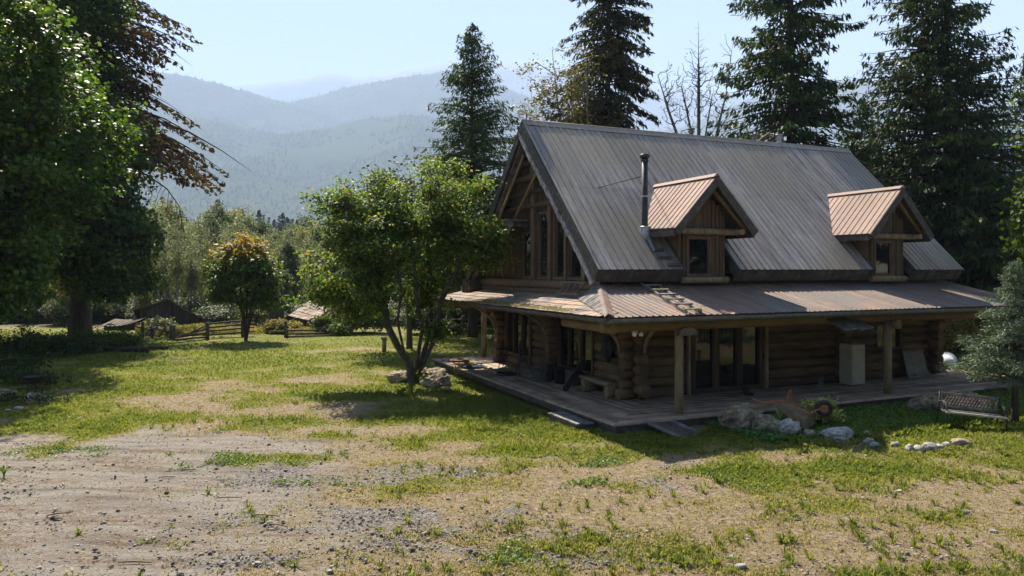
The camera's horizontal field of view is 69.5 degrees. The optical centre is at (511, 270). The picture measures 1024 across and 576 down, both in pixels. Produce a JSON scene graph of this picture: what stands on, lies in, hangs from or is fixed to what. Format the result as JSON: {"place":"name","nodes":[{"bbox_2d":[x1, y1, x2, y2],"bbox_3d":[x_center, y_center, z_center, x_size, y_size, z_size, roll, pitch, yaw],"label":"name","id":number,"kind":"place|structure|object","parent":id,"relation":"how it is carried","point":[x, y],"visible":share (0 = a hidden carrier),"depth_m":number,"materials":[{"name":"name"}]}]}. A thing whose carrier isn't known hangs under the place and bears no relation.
{"place":"outdoors","nodes":[
{"label":"outdoors","id":0,"kind":"place"},
{"bbox_2d":[122,73,343,133],"bbox_3d":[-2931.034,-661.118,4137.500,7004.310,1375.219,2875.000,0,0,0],"label":"hill","id":1,"kind":"structure","parent":0,"point":[289,118],"depth_m":4790.55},
{"bbox_2d":[0,297,1023,575],"bbox_3d":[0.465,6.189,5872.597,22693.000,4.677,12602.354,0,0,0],"label":"ground","id":2,"kind":"structure","parent":0,"point":[64,495],"depth_m":13.07,"materials":[{"name":"beige soil"}]},
{"bbox_2d":[0,363,56,383],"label":"bush","id":3,"kind":"object","parent":2,"relation":"on","point":[5,372],"visible":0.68,"depth_m":25.42,"materials":[{"name":"green plant"}]},
{"bbox_2d":[0,349,58,370],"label":"bush","id":4,"kind":"object","parent":2,"relation":"on","point":[14,361],"visible":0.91,"depth_m":27.95,"materials":[{"name":"green plant"}]},
{"bbox_2d":[0,323,60,359],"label":"bush","id":5,"kind":"object","parent":2,"relation":"on","point":[28,342],"visible":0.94,"depth_m":32.35,"materials":[{"name":"green plant"}]},
{"bbox_2d":[0,388,62,404],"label":"bush","id":6,"kind":"object","parent":2,"relation":"on","point":[11,395],"visible":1,"depth_m":21.43,"materials":[{"name":"green plant"}]},
{"bbox_2d":[13,309,52,323],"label":"understory bush","id":7,"kind":"object","parent":2,"relation":"on","point":[34,318],"visible":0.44,"depth_m":58.75,"materials":[{"name":"green plant"}]},
{"bbox_2d":[23,375,46,393],"bbox_3d":[-15.000,3.648,23.200,0.640,0.632,0.640,0,0,0],"label":"fire bowl","id":8,"kind":"object","parent":2,"relation":"on","point":[31,379],"visible":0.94,"depth_m":23.04,"materials":[{"name":"metal"}]},
{"bbox_2d":[3,369,77,387],"bbox_3d":[-15.801,3.681,24.635,2.336,0.679,1.578,0,0,-19],"label":"bush","id":9,"kind":"object","parent":2,"relation":"on","point":[48,379],"visible":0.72,"depth_m":24.57,"materials":[{"name":"green plant"}]},
{"bbox_2d":[0,328,83,357],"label":"bush","id":10,"kind":"object","parent":2,"relation":"on","point":[60,343],"visible":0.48,"depth_m":33.39,"materials":[{"name":"green plant"}]},
{"bbox_2d":[36,297,92,325],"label":"understory bush","id":11,"kind":"object","parent":2,"relation":"on","point":[57,312],"visible":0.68,"depth_m":54.80,"materials":[{"name":"green plant"}]},
{"bbox_2d":[29,324,108,353],"bbox_3d":[-20.763,3.286,34.483,3.733,1.394,2.881,0,0,0],"label":"bush","id":12,"kind":"object","parent":2,"relation":"on","point":[90,345],"visible":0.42,"depth_m":34.34,"materials":[{"name":"green plant"}]},
{"bbox_2d":[0,0,159,324],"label":"edge maple","id":13,"kind":"object","parent":2,"relation":"on","point":[34,195],"visible":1,"depth_m":27.90,"materials":[{"name":"green plant"}]},
{"bbox_2d":[0,0,174,334],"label":"maple","id":14,"kind":"object","parent":2,"relation":"on","point":[112,252],"visible":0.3,"depth_m":40.31,"materials":[{"name":"green plant"}]},
{"bbox_2d":[69,326,136,350],"bbox_3d":[-20.061,3.293,35.469,3.591,1.292,2.520,0,0,0],"label":"bush","id":15,"kind":"object","parent":2,"relation":"on","point":[90,333],"visible":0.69,"depth_m":35.36,"materials":[{"name":"green plant"}]},
{"bbox_2d":[94,301,137,321],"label":"understory bush","id":16,"kind":"object","parent":2,"relation":"on","point":[116,312],"visible":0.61,"depth_m":59.65,"materials":[{"name":"green plant"}]},
{"bbox_2d":[88,326,148,346],"bbox_3d":[-19.484,3.351,36.454,2.955,1.200,2.573,0,0,0],"label":"bush","id":17,"kind":"object","parent":2,"relation":"on","point":[132,339],"visible":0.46,"depth_m":36.42,"materials":[{"name":"green plant"}]},
{"bbox_2d":[103,341,149,351],"bbox_3d":[-18.511,3.674,35.498,2.047,0.587,0.688,0,0,0],"label":"fallen log","id":18,"kind":"object","parent":2,"relation":"on","point":[130,349],"visible":0.85,"depth_m":35.36,"materials":[{"name":"brown wood"}]},
{"bbox_2d":[102,316,151,330],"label":"hut","id":19,"kind":"object","parent":2,"relation":"on","point":[129,324],"visible":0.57,"depth_m":50.27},
{"bbox_2d":[8,0,250,329],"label":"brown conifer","id":20,"kind":"object","parent":2,"relation":"on","point":[165,147],"visible":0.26,"depth_m":47.04,"materials":[{"name":"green plant"}]},
{"bbox_2d":[129,236,161,307],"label":"forest tree","id":21,"kind":"object","parent":2,"relation":"on","point":[143,299],"visible":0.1,"depth_m":57.87,"materials":[{"name":"green plant"}]},
{"bbox_2d":[137,322,175,339],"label":"rail fence","id":22,"kind":"object","parent":2,"relation":"on","point":[171,332],"visible":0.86,"depth_m":42.91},
{"bbox_2d":[140,316,178,327],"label":"bush","id":23,"kind":"object","parent":2,"relation":"on","point":[161,321],"visible":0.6,"depth_m":47.68,"materials":[{"name":"green plant"}]},
{"bbox_2d":[153,240,180,299],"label":"forest tree","id":24,"kind":"object","parent":2,"relation":"on","point":[166,260],"visible":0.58,"depth_m":60.32,"materials":[{"name":"green plant"}]},
{"bbox_2d":[133,299,214,325],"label":"barn","id":25,"kind":"structure","parent":2,"relation":"on","point":[182,315],"depth_m":52.02,"materials":[{"name":"wood"}]},
{"bbox_2d":[157,197,193,299],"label":"forest tree","id":26,"kind":"object","parent":2,"relation":"on","point":[172,210],"visible":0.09,"depth_m":93.08,"materials":[{"name":"green plant"}]},
{"bbox_2d":[161,224,193,303],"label":"forest tree","id":27,"kind":"object","parent":2,"relation":"on","point":[177,271],"visible":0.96,"depth_m":58.02,"materials":[{"name":"green plant"}]},
{"bbox_2d":[179,242,206,305],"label":"forest tree","id":28,"kind":"object","parent":2,"relation":"on","point":[191,276],"visible":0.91,"depth_m":59.47,"materials":[{"name":"green plant"}]},
{"bbox_2d":[181,236,204,303],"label":"forest tree","id":29,"kind":"object","parent":2,"relation":"on","point":[196,260],"visible":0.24,"depth_m":62.34,"materials":[{"name":"green plant"}]},
{"bbox_2d":[185,226,216,303],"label":"forest tree","id":30,"kind":"object","parent":2,"relation":"on","point":[200,243],"visible":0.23,"depth_m":67.23,"materials":[{"name":"green plant"}]},
{"bbox_2d":[191,220,218,302],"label":"forest tree","id":31,"kind":"object","parent":2,"relation":"on","point":[205,234],"visible":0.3,"depth_m":67.45,"materials":[{"name":"green plant"}]},
{"bbox_2d":[175,295,237,320],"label":"understory bush","id":32,"kind":"object","parent":2,"relation":"on","point":[190,307],"visible":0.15,"depth_m":58.90,"materials":[{"name":"green plant"}]},
{"bbox_2d":[197,231,217,295],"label":"forest tree","id":33,"kind":"object","parent":2,"relation":"on","point":[208,258],"visible":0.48,"depth_m":61.09,"materials":[{"name":"green plant"}]},
{"bbox_2d":[193,211,225,301],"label":"forest tree","id":34,"kind":"object","parent":2,"relation":"on","point":[209,218],"visible":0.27,"depth_m":82.77,"materials":[{"name":"green plant"}]},
{"bbox_2d":[174,319,254,340],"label":"rail fence","id":35,"kind":"object","parent":2,"relation":"on","point":[206,325],"visible":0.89,"depth_m":42.72,"materials":[{"name":"wood"}]},
{"bbox_2d":[191,302,240,324],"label":"understory bush","id":36,"kind":"object","parent":2,"relation":"on","point":[206,308],"visible":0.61,"depth_m":56.13,"materials":[{"name":"green plant"}]},
{"bbox_2d":[193,307,240,323],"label":"understory bush","id":37,"kind":"object","parent":2,"relation":"on","point":[216,319],"visible":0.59,"depth_m":55.58,"materials":[{"name":"green plant"}]},
{"bbox_2d":[203,200,231,241],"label":"forest tree","id":38,"kind":"object","parent":2,"relation":"on","point":[221,216],"visible":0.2,"depth_m":94.77,"materials":[{"name":"green plant"}]},
{"bbox_2d":[135,322,335,334],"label":"weed heads","id":39,"kind":"object","parent":2,"relation":"on","point":[197,325],"visible":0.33,"depth_m":45.59,"materials":[{"name":"plant"}]},
{"bbox_2d":[136,324,342,335],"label":"tall weeds","id":40,"kind":"object","parent":2,"relation":"on","point":[185,325],"visible":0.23,"depth_m":45.05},
{"bbox_2d":[198,232,289,340],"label":"lone maple","id":41,"kind":"object","parent":2,"relation":"on","point":[256,277],"visible":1,"depth_m":40.96,"materials":[{"name":"green plant"}]},
{"bbox_2d":[232,305,286,326],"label":"bush","id":42,"kind":"object","parent":2,"relation":"on","point":[259,315],"visible":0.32,"depth_m":51.60,"materials":[{"name":"green plant"}]},
{"bbox_2d":[251,217,273,244],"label":"forest tree","id":43,"kind":"object","parent":2,"relation":"on","point":[261,230],"visible":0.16,"depth_m":96.94,"materials":[{"name":"green plant"}]},
{"bbox_2d":[268,284,283,322],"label":"snag","id":44,"kind":"object","parent":2,"relation":"on","point":[279,313],"visible":0.31,"depth_m":49.67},
{"bbox_2d":[257,318,299,332],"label":"bush","id":45,"kind":"object","parent":2,"relation":"on","point":[276,325],"visible":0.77,"depth_m":45.72,"materials":[{"name":"green plant"}]},
{"bbox_2d":[277,269,295,312],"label":"forest tree","id":46,"kind":"object","parent":2,"relation":"on","point":[286,285],"visible":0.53,"depth_m":57.71,"materials":[{"name":"green plant"}]},
{"bbox_2d":[273,238,303,306],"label":"forest tree","id":47,"kind":"object","parent":2,"relation":"on","point":[287,250],"visible":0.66,"depth_m":68.13,"materials":[{"name":"green plant"}]},
{"bbox_2d":[293,234,322,296],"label":"forest tree","id":48,"kind":"object","parent":2,"relation":"on","point":[308,244],"visible":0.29,"depth_m":66.88,"materials":[{"name":"green plant"}]},
{"bbox_2d":[288,301,329,326],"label":"shed","id":49,"kind":"structure","parent":2,"relation":"on","point":[305,312],"depth_m":50.40,"materials":[{"name":"brown wood"}]},
{"bbox_2d":[270,321,353,337],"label":"rail fence","id":50,"kind":"object","parent":2,"relation":"on","point":[286,333],"visible":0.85,"depth_m":43.67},
{"bbox_2d":[299,225,325,301],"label":"forest tree","id":51,"kind":"object","parent":2,"relation":"on","point":[317,233],"visible":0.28,"depth_m":77.33,"materials":[{"name":"green plant"}]},
{"bbox_2d":[308,313,335,329],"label":"bush","id":52,"kind":"object","parent":2,"relation":"on","point":[318,322],"visible":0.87,"depth_m":45.21,"materials":[{"name":"green plant"}]},
{"bbox_2d":[320,322,356,334],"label":"bush","id":53,"kind":"object","parent":2,"relation":"on","point":[336,328],"visible":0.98,"depth_m":44.53,"materials":[{"name":"green plant"}]},
{"bbox_2d":[341,299,397,332],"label":"bush","id":54,"kind":"object","parent":2,"relation":"on","point":[367,325],"visible":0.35,"depth_m":45.75,"materials":[{"name":"green plant"}]},
{"bbox_2d":[304,155,488,348],"bbox_3d":[-5.212,-0.787,37.035,10.211,9.892,6.891,0,0,0],"label":"dark tree","id":55,"kind":"object","parent":2,"relation":"on","point":[409,342],"visible":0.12,"depth_m":36.74,"materials":[{"name":"green plant"}]},
{"bbox_2d":[386,370,407,382],"bbox_3d":[-3.930,3.779,25.938,0.967,0.528,0.783,0,0,0],"label":"boulder","id":56,"kind":"object","parent":2,"relation":"on","point":[399,376],"visible":0.75,"depth_m":25.73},
{"bbox_2d":[282,151,531,384],"bbox_3d":[-3.701,-0.017,25.292,7.013,8.131,6.349,0,0,-37],"label":"vine maple","id":57,"kind":"object","parent":2,"relation":"on","point":[365,239],"visible":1,"depth_m":24.95,"materials":[{"name":"green plant"}]},
{"bbox_2d":[400,302,453,331],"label":"bush","id":58,"kind":"object","parent":2,"relation":"on","point":[415,322],"visible":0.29,"depth_m":45.54,"materials":[{"name":"green plant"}]},
{"bbox_2d":[426,319,466,336],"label":"bush","id":59,"kind":"object","parent":2,"relation":"on","point":[456,328],"visible":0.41,"depth_m":43.72,"materials":[{"name":"green plant"}]},
{"bbox_2d":[424,305,480,328],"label":"bush","id":60,"kind":"object","parent":2,"relation":"on","point":[458,313],"visible":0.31,"depth_m":46.65,"materials":[{"name":"green plant"}]},
{"bbox_2d":[383,22,524,337],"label":"cedar","id":61,"kind":"object","parent":2,"relation":"on","point":[468,136],"visible":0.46,"depth_m":43.50,"materials":[{"name":"green plant"}]},
{"bbox_2d":[0,389,1023,575],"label":"clover","id":62,"kind":"object","parent":2,"relation":"on","point":[302,482],"visible":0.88,"depth_m":14.82,"materials":[{"name":"green plant"}]},
{"bbox_2d":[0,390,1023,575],"bbox_3d":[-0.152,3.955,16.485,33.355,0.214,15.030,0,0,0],"label":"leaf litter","id":63,"kind":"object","parent":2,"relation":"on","point":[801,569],"visible":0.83,"depth_m":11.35,"materials":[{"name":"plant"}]},
{"bbox_2d":[502,43,608,155],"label":"birch","id":64,"kind":"object","parent":2,"relation":"on","point":[556,117],"visible":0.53,"depth_m":43.80,"materials":[{"name":"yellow plant"}]},
{"bbox_2d":[547,411,593,430],"bbox_3d":[1.480,3.890,18.913,0.490,0.230,1.600,0,0,-24],"label":"deck step","id":65,"kind":"object","parent":2,"relation":"on","point":[566,418],"visible":0.84,"depth_m":18.70,"materials":[{"name":"wood"}]},
{"bbox_2d":[554,0,661,129],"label":"spruce","id":66,"kind":"object","parent":2,"relation":"on","point":[616,61],"visible":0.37,"depth_m":45.90,"materials":[{"name":"green plant"}]},
{"bbox_2d":[648,421,706,437],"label":"ramp","id":67,"kind":"structure","parent":2,"relation":"on","point":[672,427],"depth_m":17.80,"materials":[{"name":"wood"}]},
{"bbox_2d":[657,21,734,136],"bbox_3d":[9.979,-4.778,40.010,4.376,17.400,2.382,0,0,0],"label":"bare tree","id":68,"kind":"object","parent":2,"relation":"on","point":[698,101],"visible":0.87,"depth_m":39.96,"materials":[{"name":"grey bark"}]},
{"bbox_2d":[432,119,1023,433],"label":"log house","id":69,"kind":"structure","parent":2,"relation":"on","point":[786,267],"depth_m":23.22,"materials":[{"name":"brown wood"}]},
{"bbox_2d":[461,279,481,292],"bbox_3d":[-1.628,0.631,28.972,0.600,0.539,1.018,0,0,-24],"label":"shake bundle","id":70,"kind":"object","parent":69,"relation":"on","point":[469,285],"visible":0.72,"depth_m":28.66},
{"bbox_2d":[505,311,532,357],"bbox_3d":[0.279,2.425,28.440,0.180,1.710,2.300,0,0,-24],"label":"window","id":71,"kind":"structure","parent":69,"relation":"in","point":[517,324],"depth_m":28.73,"materials":[{"name":"brown glass"}]},
{"bbox_2d":[521,231,530,278],"bbox_3d":[0.529,-0.507,25.408,0.123,1.615,0.832,0,0,-24],"label":"window frame","id":72,"kind":"structure","parent":69,"relation":"in","point":[527,240],"depth_m":25.51,"materials":[{"name":"brown wood"}]},
{"bbox_2d":[537,211,546,278],"bbox_3d":[1.057,-0.807,24.215,0.123,2.215,0.882,0,0,-24],"label":"window frame","id":73,"kind":"structure","parent":69,"relation":"in","point":[544,214],"depth_m":24.37,"materials":[{"name":"brown wood"}]},
{"bbox_2d":[540,362,552,381],"bbox_3d":[1.138,3.390,24.447,0.424,0.620,0.424,0,0,-24],"label":"bucket","id":74,"kind":"object","parent":69,"relation":"on","point":[546,371],"visible":1,"depth_m":24.30,"materials":[{"name":"metal"}]},
{"bbox_2d":[552,211,563,279],"bbox_3d":[1.530,-0.782,23.145,0.123,2.165,0.942,0,0,-24],"label":"window frame","id":75,"kind":"structure","parent":69,"relation":"in","point":[560,229],"depth_m":23.33,"materials":[{"name":"brown wood"}]},
{"bbox_2d":[553,366,567,383],"bbox_3d":[1.594,3.440,24.157,0.509,0.520,0.506,0,0,-24],"label":"bucket","id":76,"kind":"object","parent":69,"relation":"on","point":[559,375],"visible":0.91,"depth_m":23.97,"materials":[{"name":"black rubber"}]},
{"bbox_2d":[557,318,590,373],"bbox_3d":[2.109,2.425,24.303,0.180,1.710,2.350,0,0,-24],"label":"window","id":77,"kind":"structure","parent":69,"relation":"in","point":[573,344],"depth_m":24.51,"materials":[{"name":"brown glass"}]},
{"bbox_2d":[567,238,580,279],"bbox_3d":[1.920,-0.781,22.262,0.123,2.162,0.952,0,0,-24],"label":"window frame","id":78,"kind":"structure","parent":69,"relation":"in","point":[576,266],"depth_m":22.48,"materials":[{"name":"brown wood"}]},
{"bbox_2d":[563,358,585,391],"bbox_3d":[1.940,3.280,22.943,0.036,1.001,1.342,0,0,36],"label":"wide plank","id":79,"kind":"object","parent":69,"relation":"on","point":[573,376],"visible":0.86,"depth_m":22.92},
{"bbox_2d":[581,375,618,397],"bbox_3d":[2.633,3.461,21.910,0.471,0.461,1.594,0,0,-24],"label":"log bench","id":80,"kind":"object","parent":69,"relation":"on","point":[590,383],"visible":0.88,"depth_m":21.78,"materials":[{"name":"brown wood"}]},
{"bbox_2d":[600,335,613,362],"bbox_3d":[2.849,2.357,22.018,0.320,0.830,0.568,0,0,-24],"label":"horse tack","id":81,"kind":"object","parent":69,"relation":"hanging from","point":[607,349],"visible":0.98,"depth_m":21.97,"materials":[{"name":"black"}]},
{"bbox_2d":[639,282,701,312],"bbox_3d":[4.160,0.676,19.756,0.540,0.768,3.347,0,0,-11],"label":"ladder","id":82,"kind":"object","parent":69,"relation":"on","point":[676,297],"visible":0.85,"depth_m":19.34,"materials":[{"name":"wood"}]},
{"bbox_2d":[691,327,762,393],"bbox_3d":[6.544,2.625,22.497,2.690,2.090,0.180,0,0,-24],"label":"glass door","id":83,"kind":"structure","parent":69,"relation":"in","point":[722,359],"depth_m":22.52,"materials":[{"name":"black"}]},
{"bbox_2d":[839,343,864,385],"bbox_3d":[10.966,3.035,23.782,0.580,1.330,0.505,0,0,-24],"label":"cabinet","id":84,"kind":"object","parent":69,"relation":"on","point":[851,364],"visible":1,"depth_m":23.60,"materials":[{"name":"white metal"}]},
{"bbox_2d":[874,322,901,349],"bbox_3d":[12.850,2.250,25.286,1.240,0.940,0.180,0,0,-24],"label":"window","id":85,"kind":"structure","parent":69,"relation":"in","point":[896,333],"depth_m":25.23,"materials":[{"name":"clear glass"}]},
{"bbox_2d":[902,350,930,378],"bbox_3d":[13.827,3.219,25.238,1.050,0.939,0.333,0,0,-24],"label":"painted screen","id":86,"kind":"object","parent":69,"relation":"on","point":[915,364],"visible":1,"depth_m":25.22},
{"bbox_2d":[717,402,763,430],"bbox_3d":[5.675,3.675,18.140,1.271,0.788,0.869,0,0,-23],"label":"boulder","id":87,"kind":"object","parent":2,"relation":"on","point":[739,415],"visible":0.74,"depth_m":17.81,"materials":[{"name":"stone"}]},
{"bbox_2d":[751,413,779,431],"bbox_3d":[6.098,3.730,17.670,0.669,0.594,0.594,0,0,31],"label":"boulder","id":88,"kind":"object","parent":2,"relation":"on","point":[765,422],"visible":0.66,"depth_m":17.48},
{"bbox_2d":[778,418,801,433],"bbox_3d":[6.567,3.747,17.445,0.517,0.482,0.646,0,0,33],"label":"boulder","id":89,"kind":"object","parent":2,"relation":"on","point":[788,425],"visible":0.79,"depth_m":17.25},
{"bbox_2d":[706,0,891,186],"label":"cedar","id":90,"kind":"object","parent":2,"relation":"on","point":[799,106],"visible":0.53,"depth_m":40.25,"materials":[{"name":"green plant"}]},
{"bbox_2d":[795,395,846,423],"bbox_3d":[7.721,3.567,18.621,1.259,0.881,1.050,0,0,0],"label":"bush","id":91,"kind":"object","parent":2,"relation":"on","point":[811,404],"visible":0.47,"depth_m":18.49,"materials":[{"name":"green plant"}]},
{"bbox_2d":[819,426,853,443],"bbox_3d":[7.584,3.862,17.177,0.894,0.429,0.560,0,0,-11],"label":"boulder","id":92,"kind":"object","parent":2,"relation":"on","point":[843,433],"visible":0.74,"depth_m":17.02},
{"bbox_2d":[704,389,1023,443],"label":"ground cover","id":93,"kind":"object","parent":2,"relation":"on","point":[768,436],"visible":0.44,"depth_m":19.22,"materials":[{"name":"green plant"}]},
{"bbox_2d":[749,389,832,428],"bbox_3d":[6.758,3.351,17.850,2.092,0.927,0.634,0,0,0],"label":"wheelbarrow","id":94,"kind":"object","parent":93,"relation":"on","point":[805,418],"visible":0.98,"depth_m":17.84,"materials":[{"name":"paint"}]},
{"bbox_2d":[832,100,904,175],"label":"cedar","id":95,"kind":"object","parent":2,"relation":"on","point":[866,114],"visible":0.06,"depth_m":51.67,"materials":[{"name":"green plant"}]},
{"bbox_2d":[907,393,949,409],"bbox_3d":[11.654,3.783,20.571,1.180,0.711,0.971,0,0,0],"label":"boulder","id":96,"kind":"object","parent":2,"relation":"on","point":[925,401],"visible":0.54,"depth_m":20.30,"materials":[{"name":"stone"}]},
{"bbox_2d":[835,0,1023,354],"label":"cedar","id":97,"kind":"object","parent":2,"relation":"on","point":[927,158],"visible":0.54,"depth_m":39.58,"materials":[{"name":"green plant"}]},
{"bbox_2d":[943,318,989,355],"bbox_3d":[20.072,2.917,33.518,2.917,2.230,2.569,0,0,0],"label":"bush","id":98,"kind":"object","parent":2,"relation":"on","point":[949,345],"visible":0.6,"depth_m":33.16,"materials":[{"name":"green plant"}]},
{"bbox_2d":[951,390,989,407],"bbox_3d":[13.158,3.773,21.193,0.921,0.612,1.123,0,0,20],"label":"boulder","id":99,"kind":"object","parent":2,"relation":"on","point":[969,392],"visible":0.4,"depth_m":20.91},
{"bbox_2d":[936,391,1008,431],"bbox_3d":[11.527,3.555,18.483,1.440,0.846,0.577,5,1,8],"label":"garden bench","id":100,"kind":"object","parent":2,"relation":"on","point":[996,408],"visible":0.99,"depth_m":18.62,"materials":[{"name":"metal"}]},
{"bbox_2d":[936,259,1023,421],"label":"blue spruce","id":101,"kind":"object","parent":2,"relation":"on","point":[981,364],"visible":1,"depth_m":18.92,"materials":[{"name":"green plant"}]},
{"bbox_2d":[937,160,1023,351],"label":"cedar","id":102,"kind":"object","parent":2,"relation":"on","point":[983,171],"visible":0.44,"depth_m":37.35,"materials":[{"name":"green plant"}]},
{"bbox_2d":[990,56,1023,260],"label":"cedar","id":103,"kind":"object","parent":2,"relation":"on","point":[1014,96],"visible":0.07,"depth_m":46.16,"materials":[{"name":"green plant"}]},
{"bbox_2d":[992,53,1023,262],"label":"maple","id":104,"kind":"object","parent":2,"relation":"on","point":[1018,203],"visible":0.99,"depth_m":27.73,"materials":[{"name":"green plant"}]},
{"bbox_2d":[0,333,1023,575],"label":"grass","id":105,"kind":"structure","parent":0,"point":[876,434],"depth_m":16.43,"materials":[{"name":"plant"}]},
{"bbox_2d":[0,422,1023,575],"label":"gravel","id":106,"kind":"structure","parent":0,"point":[371,549],"depth_m":11.19,"materials":[{"name":"gravel"}]},
{"bbox_2d":[52,0,1023,99],"label":"sky","id":107,"kind":"structure","parent":0,"point":[245,42],"materials":[{"name":"blue"}]},
{"bbox_2d":[112,110,1017,229],"bbox_3d":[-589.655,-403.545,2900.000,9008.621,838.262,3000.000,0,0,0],"label":"foothills","id":108,"kind":"structure","parent":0,"point":[343,150],"depth_m":3113.91,"materials":[{"name":"plant"}]},
{"bbox_2d":[229,62,1017,130],"bbox_3d":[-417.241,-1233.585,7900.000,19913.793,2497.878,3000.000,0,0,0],"label":"mountains","id":109,"kind":"structure","parent":0,"point":[307,87],"depth_m":8646.52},
{"bbox_2d":[290,71,1023,164],"bbox_3d":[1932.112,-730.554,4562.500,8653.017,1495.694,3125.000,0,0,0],"label":"hill","id":110,"kind":"structure","parent":0,"point":[344,102],"depth_m":5236.27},
{"bbox_2d":[132,70,911,231],"bbox_3d":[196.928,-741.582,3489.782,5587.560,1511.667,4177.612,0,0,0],"label":"hillside forest","id":111,"kind":"object","parent":110,"relation":"on","point":[287,138],"visible":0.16,"depth_m":3554.44,"materials":[{"name":"plant"}]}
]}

